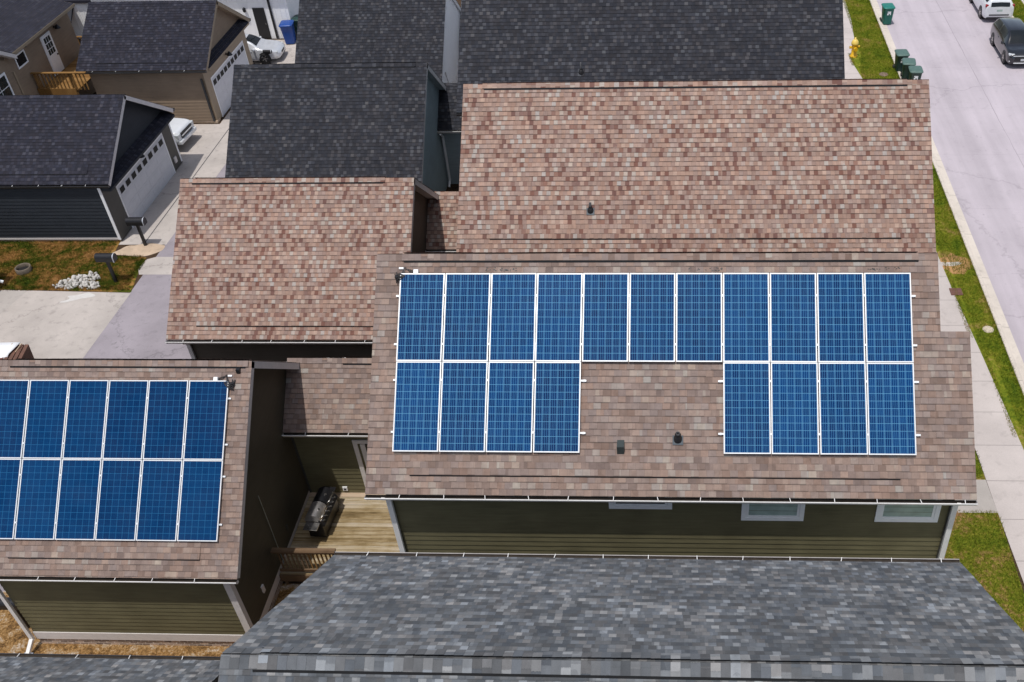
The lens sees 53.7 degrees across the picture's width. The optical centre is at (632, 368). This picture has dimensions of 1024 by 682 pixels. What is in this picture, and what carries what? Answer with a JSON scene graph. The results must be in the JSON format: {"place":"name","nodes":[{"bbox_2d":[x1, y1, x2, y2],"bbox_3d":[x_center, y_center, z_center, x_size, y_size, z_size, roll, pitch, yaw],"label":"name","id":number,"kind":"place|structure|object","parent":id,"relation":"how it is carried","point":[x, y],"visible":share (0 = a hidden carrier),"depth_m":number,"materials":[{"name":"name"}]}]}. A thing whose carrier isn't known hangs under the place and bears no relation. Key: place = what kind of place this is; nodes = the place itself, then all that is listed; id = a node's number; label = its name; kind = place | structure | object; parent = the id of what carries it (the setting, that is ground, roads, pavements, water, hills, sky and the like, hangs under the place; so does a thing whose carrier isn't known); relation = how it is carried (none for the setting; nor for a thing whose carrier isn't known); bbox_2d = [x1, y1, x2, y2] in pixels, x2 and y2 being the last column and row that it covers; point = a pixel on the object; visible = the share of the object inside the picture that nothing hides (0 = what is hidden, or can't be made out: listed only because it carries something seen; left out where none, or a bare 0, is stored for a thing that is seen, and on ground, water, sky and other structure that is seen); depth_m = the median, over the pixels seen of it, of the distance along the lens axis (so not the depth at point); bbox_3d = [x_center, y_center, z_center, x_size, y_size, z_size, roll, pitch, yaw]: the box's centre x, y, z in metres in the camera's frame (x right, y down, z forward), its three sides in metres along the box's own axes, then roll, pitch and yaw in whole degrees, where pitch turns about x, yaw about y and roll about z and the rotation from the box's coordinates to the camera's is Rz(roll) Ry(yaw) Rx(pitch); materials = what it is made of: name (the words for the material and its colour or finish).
{"place":"outdoors","nodes":[
{"label":"outdoors","id":0,"kind":"place"},
{"bbox_2d":[0,0,95,94],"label":"tan house","id":1,"kind":"structure","parent":0,"point":[38,36],"depth_m":48.35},
{"bbox_2d":[0,72,14,94],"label":"window","id":2,"kind":"structure","parent":1,"relation":"in","point":[5,87],"depth_m":45.65,"materials":[{"name":"glass"}]},
{"bbox_2d":[14,49,28,69],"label":"window","id":3,"kind":"structure","parent":1,"relation":"in","point":[22,60],"depth_m":46.96,"materials":[{"name":"black glass"}]},
{"bbox_2d":[41,32,63,74],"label":"door","id":4,"kind":"structure","parent":1,"relation":"in","point":[51,50],"depth_m":49.20,"materials":[{"name":"white paint"}]},
{"bbox_2d":[0,240,146,291],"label":"side lawn","id":5,"kind":"structure","parent":0,"point":[132,281],"depth_m":40.36,"materials":[{"name":"green plant"}]},
{"bbox_2d":[14,263,31,274],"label":"fire ring","id":6,"kind":"object","parent":5,"relation":"on","point":[23,268],"visible":1,"depth_m":40.04,"materials":[{"name":"grey concrete"}]},
{"bbox_2d":[94,253,117,282],"bbox_3d":[-20.311,-3.902,38.950,0.730,1.330,0.316,0,40,3],"label":"mailbox","id":7,"kind":"object","parent":5,"relation":"on","point":[107,258],"visible":1,"depth_m":38.55,"materials":[{"name":"black plastic"}]},
{"bbox_2d":[60,0,90,43],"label":"white shed house","id":8,"kind":"structure","parent":0,"point":[77,14],"depth_m":57.63,"materials":[{"name":"white"}]},
{"bbox_2d":[0,164,225,591],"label":"alley","id":9,"kind":"structure","parent":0,"point":[136,327],"depth_m":37.10,"materials":[{"name":"concrete"}]},
{"bbox_2d":[139,257,172,274],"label":"concrete crossing","id":10,"kind":"object","parent":9,"relation":"on","point":[158,266],"visible":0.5,"depth_m":40.12,"materials":[{"name":"grey concrete"}]},
{"bbox_2d":[113,243,164,256],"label":"sandy verge","id":11,"kind":"structure","parent":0,"point":[142,250],"depth_m":41.09,"materials":[{"name":"beige sand"}]},
{"bbox_2d":[125,217,146,245],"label":"mailbox","id":12,"kind":"object","parent":11,"relation":"on","point":[137,222],"visible":1,"depth_m":40.52,"materials":[{"name":"black plastic"}]},
{"bbox_2d":[75,0,252,122],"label":"tan garage","id":13,"kind":"structure","parent":0,"point":[182,58],"depth_m":48.56,"materials":[{"name":"grey"}]},
{"bbox_2d":[212,43,247,115],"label":"garage door","id":14,"kind":"structure","parent":13,"relation":"in","point":[222,81],"depth_m":50.74,"materials":[{"name":"white metal"}]},
{"bbox_2d":[119,40,295,244],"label":"driveway","id":15,"kind":"structure","parent":0,"point":[197,147],"depth_m":46.19,"materials":[{"name":"concrete"}]},
{"bbox_2d":[169,118,196,144],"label":"white pickup","id":16,"kind":"object","parent":15,"relation":"on","point":[183,130],"visible":0.28,"depth_m":47.39,"materials":[{"name":"paint"}]},
{"bbox_2d":[146,129,228,240],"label":"control joint","id":17,"kind":"object","parent":15,"relation":"on","point":[193,176],"visible":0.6,"depth_m":45.66,"materials":[{"name":"concrete"}]},
{"bbox_2d":[245,34,285,63],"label":"silver sedan","id":18,"kind":"object","parent":15,"relation":"on","point":[257,45],"visible":0.55,"depth_m":54.91,"materials":[{"name":"paint"}]},
{"bbox_2d":[279,20,296,43],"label":"wheeled bin","id":19,"kind":"object","parent":15,"relation":"on","point":[288,31],"visible":0.91,"depth_m":56.58,"materials":[{"name":"blue plastic"}]},
{"bbox_2d":[165,176,437,361],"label":"brown garage","id":20,"kind":"structure","parent":0,"point":[281,269],"depth_m":31.93,"materials":[{"name":"brown tile"}]},
{"bbox_2d":[10,0,1023,591],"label":"yard","id":21,"kind":"structure","parent":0,"point":[454,188],"depth_m":40.61,"materials":[{"name":"green plant"}]},
{"bbox_2d":[0,342,33,359],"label":"board stack","id":22,"kind":"object","parent":21,"relation":"on","point":[11,350],"visible":0.42,"depth_m":34.57,"materials":[{"name":"white paint"}]},
{"bbox_2d":[30,57,90,94],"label":"timber deck","id":23,"kind":"structure","parent":21,"relation":"on","point":[68,80],"depth_m":48.13,"materials":[{"name":"orange wood"}]},
{"bbox_2d":[0,290,129,358],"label":"concrete pad","id":24,"kind":"object","parent":21,"relation":"on","point":[45,324],"visible":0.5,"depth_m":37.52,"materials":[{"name":"grey concrete"}]},
{"bbox_2d":[0,290,25,313],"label":"stained concrete","id":25,"kind":"object","parent":24,"relation":"on","point":[8,298],"visible":1,"depth_m":38.76,"materials":[{"name":"grey concrete"}]},
{"bbox_2d":[60,292,94,302],"bbox_3d":[-21.421,-2.756,38.663,1.303,0.001,0.415,-14,42,-14],"label":"chalk spill","id":26,"kind":"object","parent":24,"relation":"on","point":[80,296],"visible":1,"depth_m":38.67,"materials":[{"name":"white"}]},
{"bbox_2d":[0,94,181,241],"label":"navy garage","id":27,"kind":"structure","parent":21,"relation":"on","point":[94,167],"depth_m":40.81,"materials":[{"name":"grey"}]},
{"bbox_2d":[117,135,174,226],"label":"garage door","id":28,"kind":"structure","parent":27,"relation":"in","point":[138,190],"depth_m":43.49,"materials":[{"name":"white metal"}]},
{"bbox_2d":[0,653,220,681],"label":"grey roof garage","id":29,"kind":"structure","parent":21,"relation":"on","point":[22,667],"depth_m":21.65,"materials":[{"name":"blue"}]},
{"bbox_2d":[0,584,299,656],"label":"gravel strip","id":30,"kind":"object","parent":21,"relation":"on","point":[14,638],"visible":0.29,"depth_m":26.44,"materials":[{"name":"brown gravel"}]},
{"bbox_2d":[0,358,309,652],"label":"olive garage","id":31,"kind":"structure","parent":21,"relation":"on","point":[224,590],"depth_m":25.12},
{"bbox_2d":[218,374,234,389],"bbox_3d":[-10.062,0.326,24.807,0.501,0.240,0.262,16,43,20],"label":"cable bundle","id":32,"kind":"object","parent":31,"relation":"on","point":[231,384],"visible":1,"depth_m":24.75,"materials":[{"name":"black plastic"}]},
{"bbox_2d":[91,0,298,38],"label":"white cottage","id":33,"kind":"structure","parent":21,"relation":"on","point":[267,17],"depth_m":56.88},
{"bbox_2d":[252,8,271,38],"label":"door","id":34,"kind":"structure","parent":33,"relation":"in","point":[259,13],"depth_m":57.20,"materials":[{"name":"black plastic"}]},
{"bbox_2d":[290,14,297,34],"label":"wheeled bin","id":35,"kind":"object","parent":21,"relation":"on","point":[295,18],"visible":0.26,"depth_m":57.00,"materials":[{"name":"green plastic"}]},
{"bbox_2d":[225,62,447,190],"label":"blue grey garage","id":36,"kind":"structure","parent":21,"relation":"on","point":[372,119],"depth_m":39.27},
{"bbox_2d":[279,492,399,583],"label":"deck","id":37,"kind":"structure","parent":21,"relation":"on","point":[360,523],"depth_m":28.62,"materials":[{"name":"brown wood"}]},
{"bbox_2d":[270,548,335,571],"bbox_3d":[-8.843,5.268,27.247,1.740,0.984,0.160,0,40,3],"label":"deck railing","id":38,"kind":"object","parent":37,"relation":"on","point":[304,551],"visible":0.77,"depth_m":27.12,"materials":[{"name":"brown wood"}]},
{"bbox_2d":[303,486,338,536],"bbox_3d":[-8.851,4.135,28.602,0.555,0.953,1.651,3,41,6],"label":"gas grill","id":39,"kind":"object","parent":37,"relation":"on","point":[323,510],"visible":1,"depth_m":28.37,"materials":[{"name":"black metal"}]},
{"bbox_2d":[295,0,460,82],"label":"white garage","id":40,"kind":"structure","parent":21,"relation":"on","point":[367,31],"depth_m":46.44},
{"bbox_2d":[282,251,977,558],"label":"olive house","id":41,"kind":"structure","parent":21,"relation":"on","point":[652,490],"depth_m":21.68,"materials":[{"name":"brown"}]},
{"bbox_2d":[360,444,367,464],"bbox_3d":[-7.381,2.919,29.097,0.680,2.000,0.026,0,40,3],"label":"door","id":42,"kind":"structure","parent":41,"relation":"in","point":[363,446],"depth_m":28.63,"materials":[{"name":"white glass"}]},
{"bbox_2d":[394,267,412,282],"bbox_3d":[-5.030,-2.083,22.137,0.470,0.240,0.238,-16,42,-16],"label":"cable bundle","id":43,"kind":"object","parent":41,"relation":"on","point":[397,276],"visible":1,"depth_m":22.08,"materials":[{"name":"black plastic"}]},
{"bbox_2d":[391,431,585,434],"bbox_3d":[-3.107,1.377,21.520,4.214,0.119,0.060,0,81,3],"label":"mounting rail","id":44,"kind":"object","parent":41,"relation":"attached to","point":[582,433],"visible":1,"depth_m":21.42,"materials":[{"name":"metal"}]},
{"bbox_2d":[392,361,441,451],"bbox_3d":[-4.652,0.821,21.647,0.992,0.043,1.956,0,81,3],"label":"solar panel","id":45,"kind":"object","parent":44,"relation":"attached to","point":[417,406],"visible":1,"depth_m":21.63,"materials":[{"name":"glass"}]},
{"bbox_2d":[439,362,487,451],"bbox_3d":[-3.639,0.823,21.595,0.992,0.042,1.956,0,81,3],"label":"solar panel","id":46,"kind":"object","parent":44,"relation":"attached to","point":[463,408],"visible":1,"depth_m":21.58,"materials":[{"name":"glass"}]},
{"bbox_2d":[486,362,533,451],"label":"solar panel","id":47,"kind":"object","parent":44,"relation":"attached to","point":[509,426],"visible":1,"depth_m":21.53,"materials":[{"name":"glass"}]},
{"bbox_2d":[533,362,580,452],"bbox_3d":[-1.613,0.830,21.504,0.992,0.042,1.956,0,81,3],"label":"solar panel","id":48,"kind":"object","parent":44,"relation":"attached to","point":[557,393],"visible":1,"depth_m":21.49,"materials":[{"name":"glass"}]},
{"bbox_2d":[617,440,623,453],"bbox_3d":[-0.248,1.686,21.379,0.150,0.220,0.220,0,40,3],"label":"roof vent","id":49,"kind":"object","parent":41,"relation":"on","point":[620,446],"visible":1,"depth_m":21.30,"materials":[{"name":"grey metal"}]},
{"bbox_2d":[608,496,671,508],"bbox_3d":[0.172,2.821,21.671,1.380,0.640,0.032,0,40,3],"label":"window","id":50,"kind":"structure","parent":41,"relation":"in","point":[612,505],"depth_m":21.80,"materials":[{"name":"white paint"}]},
{"bbox_2d":[394,343,916,346],"bbox_3d":[0.438,-0.509,21.649,11.312,0.119,0.060,0,81,3],"label":"mounting rail","id":51,"kind":"object","parent":41,"relation":"attached to","point":[914,345],"visible":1,"depth_m":21.57,"materials":[{"name":"metal"}]},
{"bbox_2d":[396,273,444,360],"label":"solar panel","id":52,"kind":"object","parent":51,"relation":"attached to","point":[420,319],"visible":1,"depth_m":21.92,"materials":[{"name":"glass"}]},
{"bbox_2d":[442,273,490,360],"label":"solar panel","id":53,"kind":"object","parent":51,"relation":"attached to","point":[466,318],"visible":1,"depth_m":21.88,"materials":[{"name":"glass"}]},
{"bbox_2d":[489,273,536,360],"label":"solar panel","id":54,"kind":"object","parent":51,"relation":"attached to","point":[512,316],"visible":1,"depth_m":21.83,"materials":[{"name":"glass"}]},
{"bbox_2d":[535,273,582,361],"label":"solar panel","id":55,"kind":"object","parent":51,"relation":"attached to","point":[559,318],"visible":1,"depth_m":21.78,"materials":[{"name":"glass"}]},
{"bbox_2d":[582,273,628,361],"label":"solar panel","id":56,"kind":"object","parent":51,"relation":"attached to","point":[605,317],"visible":1,"depth_m":21.74,"materials":[{"name":"glass"}]},
{"bbox_2d":[629,273,674,361],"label":"solar panel","id":57,"kind":"object","parent":51,"relation":"attached to","point":[652,318],"visible":1,"depth_m":21.69,"materials":[{"name":"glass"}]},
{"bbox_2d":[676,273,721,361],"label":"solar panel","id":58,"kind":"object","parent":51,"relation":"attached to","point":[699,317],"visible":1,"depth_m":21.65,"materials":[{"name":"glass"}]},
{"bbox_2d":[723,273,769,361],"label":"solar panel","id":59,"kind":"object","parent":51,"relation":"attached to","point":[746,336],"visible":1,"depth_m":21.60,"materials":[{"name":"glass"}]},
{"bbox_2d":[770,273,816,362],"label":"solar panel","id":60,"kind":"object","parent":51,"relation":"attached to","point":[793,326],"visible":1,"depth_m":21.56,"materials":[{"name":"glass"}]},
{"bbox_2d":[817,273,864,362],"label":"solar panel","id":61,"kind":"object","parent":51,"relation":"attached to","point":[840,317],"visible":1,"depth_m":21.51,"materials":[{"name":"glass"}]},
{"bbox_2d":[864,273,913,362],"bbox_3d":[5.498,-1.093,21.478,0.992,0.044,1.956,0,81,3],"label":"solar panel","id":62,"kind":"object","parent":51,"relation":"attached to","point":[888,320],"visible":1,"depth_m":21.46,"materials":[{"name":"glass"}]},
{"bbox_2d":[672,431,682,444],"bbox_3d":[0.971,1.472,21.326,0.228,0.262,0.210,0,40,3],"label":"vent pipe","id":63,"kind":"object","parent":41,"relation":"on","point":[677,438],"visible":1,"depth_m":21.31,"materials":[{"name":"black plastic"}]},
{"bbox_2d":[741,498,805,520],"bbox_3d":[3.053,2.960,21.650,1.360,0.980,0.032,0,40,3],"label":"window","id":64,"kind":"structure","parent":41,"relation":"in","point":[765,512],"depth_m":21.80,"materials":[{"name":"clear glass"}]},
{"bbox_2d":[718,433,920,436],"bbox_3d":[3.954,1.401,21.200,4.254,0.119,0.060,0,81,3],"label":"mounting rail","id":65,"kind":"object","parent":41,"relation":"attached to","point":[917,435],"visible":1,"depth_m":21.14,"materials":[{"name":"metal"}]},
{"bbox_2d":[723,362,770,453],"bbox_3d":[2.440,0.842,21.317,0.992,0.044,1.956,0,81,3],"label":"solar panel","id":66,"kind":"object","parent":65,"relation":"attached to","point":[746,407],"visible":1,"depth_m":21.30,"materials":[{"name":"glass"}]},
{"bbox_2d":[771,362,818,454],"bbox_3d":[3.451,0.847,21.274,0.992,0.042,1.956,0,81,3],"label":"solar panel","id":67,"kind":"object","parent":65,"relation":"attached to","point":[794,411],"visible":1,"depth_m":21.26,"materials":[{"name":"glass"}]},
{"bbox_2d":[818,363,867,454],"bbox_3d":[4.468,0.848,21.228,0.992,0.042,1.956,0,81,3],"label":"solar panel","id":68,"kind":"object","parent":65,"relation":"attached to","point":[843,408],"visible":1,"depth_m":21.21,"materials":[{"name":"glass"}]},
{"bbox_2d":[866,363,916,454],"bbox_3d":[5.477,0.853,21.179,0.992,0.044,1.956,0,81,3],"label":"solar panel","id":69,"kind":"object","parent":65,"relation":"attached to","point":[891,409],"visible":1,"depth_m":21.16,"materials":[{"name":"glass"}]},
{"bbox_2d":[874,499,941,521],"bbox_3d":[5.950,2.969,21.519,1.360,0.980,0.032,0,40,3],"label":"window","id":70,"kind":"structure","parent":41,"relation":"in","point":[884,513],"depth_m":21.66,"materials":[{"name":"clear glass"}]},
{"bbox_2d":[218,552,1023,681],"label":"grey roof house","id":71,"kind":"structure","parent":0,"point":[404,617],"depth_m":15.90,"materials":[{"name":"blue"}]},
{"bbox_2d":[437,0,844,186],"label":"blue grey house","id":72,"kind":"structure","parent":0,"point":[500,41],"depth_m":36.32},
{"bbox_2d":[425,79,935,253],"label":"brown house","id":73,"kind":"structure","parent":0,"point":[806,165],"depth_m":28.69,"materials":[{"name":"brown"}]},
{"bbox_2d":[586,202,594,214],"bbox_3d":[-1.195,-4.567,28.535,0.228,0.336,0.211,0,40,3],"label":"vent pipe","id":74,"kind":"object","parent":73,"relation":"on","point":[590,210],"visible":1,"depth_m":28.54,"materials":[{"name":"black plastic"}]},
{"bbox_2d":[843,0,1023,581],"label":"sidewalk","id":75,"kind":"structure","parent":0,"point":[999,448],"depth_m":31.58,"materials":[{"name":"concrete"}]},
{"bbox_2d":[843,0,1023,598],"bbox_3d":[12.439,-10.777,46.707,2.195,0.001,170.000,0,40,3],"label":"verge","id":76,"kind":"structure","parent":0,"point":[1009,407],"depth_m":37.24,"materials":[{"name":"green plant"}]},
{"bbox_2d":[849,37,859,57],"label":"fire hydrant","id":77,"kind":"object","parent":76,"relation":"on","point":[855,46],"visible":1,"depth_m":53.36,"materials":[{"name":"yellow metal"}]},
{"bbox_2d":[940,253,971,273],"bbox_3d":[12.567,-4.068,38.804,1.170,0.001,1.461,0,40,3],"label":"sand patch","id":78,"kind":"object","parent":76,"relation":"on","point":[951,269],"visible":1,"depth_m":38.74,"materials":[{"name":"beige sand"}]},
{"bbox_2d":[949,288,962,294],"bbox_3d":[12.093,-2.862,37.383,0.440,0.024,0.430,0,40,3],"label":"utility cover","id":79,"kind":"object","parent":76,"relation":"on","point":[958,292],"visible":1,"depth_m":37.37,"materials":[{"name":"orange metal"}]},
{"bbox_2d":[877,0,1023,362],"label":"road","id":80,"kind":"structure","parent":0,"point":[976,88],"depth_m":47.79,"materials":[{"name":"grey asphalt"}]},
{"bbox_2d":[879,3,895,23],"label":"wheeled bin","id":81,"kind":"object","parent":80,"relation":"on","point":[887,11],"visible":1,"depth_m":56.71,"materials":[{"name":"teal plastic"}]},
{"bbox_2d":[892,49,909,71],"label":"wheeled bin","id":82,"kind":"object","parent":80,"relation":"on","point":[900,54],"visible":0.74,"depth_m":51.75,"materials":[{"name":"green plastic"}]},
{"bbox_2d":[900,58,915,79],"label":"wheeled bin","id":83,"kind":"object","parent":80,"relation":"on","point":[906,62],"visible":0.73,"depth_m":50.87,"materials":[{"name":"green plastic"}]},
{"bbox_2d":[908,66,922,79],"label":"wheeled bin","id":84,"kind":"object","parent":80,"relation":"on","point":[915,72],"visible":0.63,"depth_m":50.05,"materials":[{"name":"green plastic"}]},
{"bbox_2d":[870,0,1023,395],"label":"kerb","id":85,"kind":"structure","parent":80,"relation":"on","point":[1010,345],"depth_m":39.28,"materials":[{"name":"concrete"}]},
{"bbox_2d":[969,0,1014,18],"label":"white suv","id":86,"kind":"object","parent":80,"relation":"on","point":[988,9],"visible":0.98,"depth_m":56.56,"materials":[{"name":"paint"}]},
{"bbox_2d":[990,17,1023,63],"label":"black suv","id":87,"kind":"object","parent":80,"relation":"on","point":[1007,37],"visible":1,"depth_m":52.64,"materials":[{"name":"paint"}]},
{"bbox_2d":[957,480,997,512],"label":"front path","id":88,"kind":"structure","parent":0,"point":[985,501],"depth_m":29.46,"materials":[{"name":"concrete"}]},
{"bbox_2d":[944,450,1023,631],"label":"lawn","id":89,"kind":"structure","parent":0,"point":[987,560],"depth_m":27.95,"materials":[{"name":"green plant"}]},
{"label":"mounting rail","id":90,"kind":"object","parent":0,"visible":0},
{"bbox_2d":[0,380,29,457],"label":"solar panel","id":91,"kind":"object","parent":90,"relation":"attached to","point":[14,394],"visible":1,"depth_m":24.87,"materials":[{"name":"glass"}]},
{"bbox_2d":[22,380,69,458],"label":"solar panel","id":92,"kind":"object","parent":90,"relation":"attached to","point":[46,420],"visible":1,"depth_m":24.82,"materials":[{"name":"glass"}]},
{"bbox_2d":[62,380,108,458],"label":"solar panel","id":93,"kind":"object","parent":90,"relation":"attached to","point":[85,419],"visible":1,"depth_m":24.78,"materials":[{"name":"glass"}]},
{"bbox_2d":[102,380,148,458],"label":"solar panel","id":94,"kind":"object","parent":90,"relation":"attached to","point":[124,436],"visible":1,"depth_m":24.73,"materials":[{"name":"glass"}]},
{"bbox_2d":[143,380,188,459],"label":"solar panel","id":95,"kind":"object","parent":90,"relation":"attached to","point":[165,425],"visible":1,"depth_m":24.68,"materials":[{"name":"glass"}]},
{"bbox_2d":[183,380,228,459],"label":"solar panel","id":96,"kind":"object","parent":90,"relation":"attached to","point":[206,419],"visible":1,"depth_m":24.64,"materials":[{"name":"glass"}]},
{"label":"mounting rail","id":97,"kind":"object","parent":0,"visible":0},
{"bbox_2d":[0,459,21,538],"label":"solar panel","id":98,"kind":"object","parent":97,"relation":"attached to","point":[10,470],"visible":1,"depth_m":24.57,"materials":[{"name":"glass"}]},
{"bbox_2d":[14,459,61,539],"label":"solar panel","id":99,"kind":"object","parent":97,"relation":"attached to","point":[37,507],"visible":1,"depth_m":24.53,"materials":[{"name":"glass"}]},
{"bbox_2d":[95,459,142,540],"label":"solar panel","id":100,"kind":"object","parent":97,"relation":"attached to","point":[118,503],"visible":1,"depth_m":24.43,"materials":[{"name":"glass"}]},
{"bbox_2d":[136,460,182,540],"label":"solar panel","id":101,"kind":"object","parent":97,"relation":"attached to","point":[159,502],"visible":1,"depth_m":24.39,"materials":[{"name":"glass"}]},
{"bbox_2d":[177,460,223,541],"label":"solar panel","id":102,"kind":"object","parent":97,"relation":"attached to","point":[200,500],"visible":1,"depth_m":24.34,"materials":[{"name":"glass"}]},
{"bbox_3d":[-13.019,2.634,24.594,6.172,0.119,0.060,0,81,3],"label":"mounting rail","id":103,"kind":"object","parent":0,"visible":0},
{"bbox_2d":[55,459,101,539],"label":"solar panel","id":104,"kind":"object","parent":103,"relation":"attached to","point":[78,498],"visible":1,"depth_m":24.48,"materials":[{"name":"glass"}]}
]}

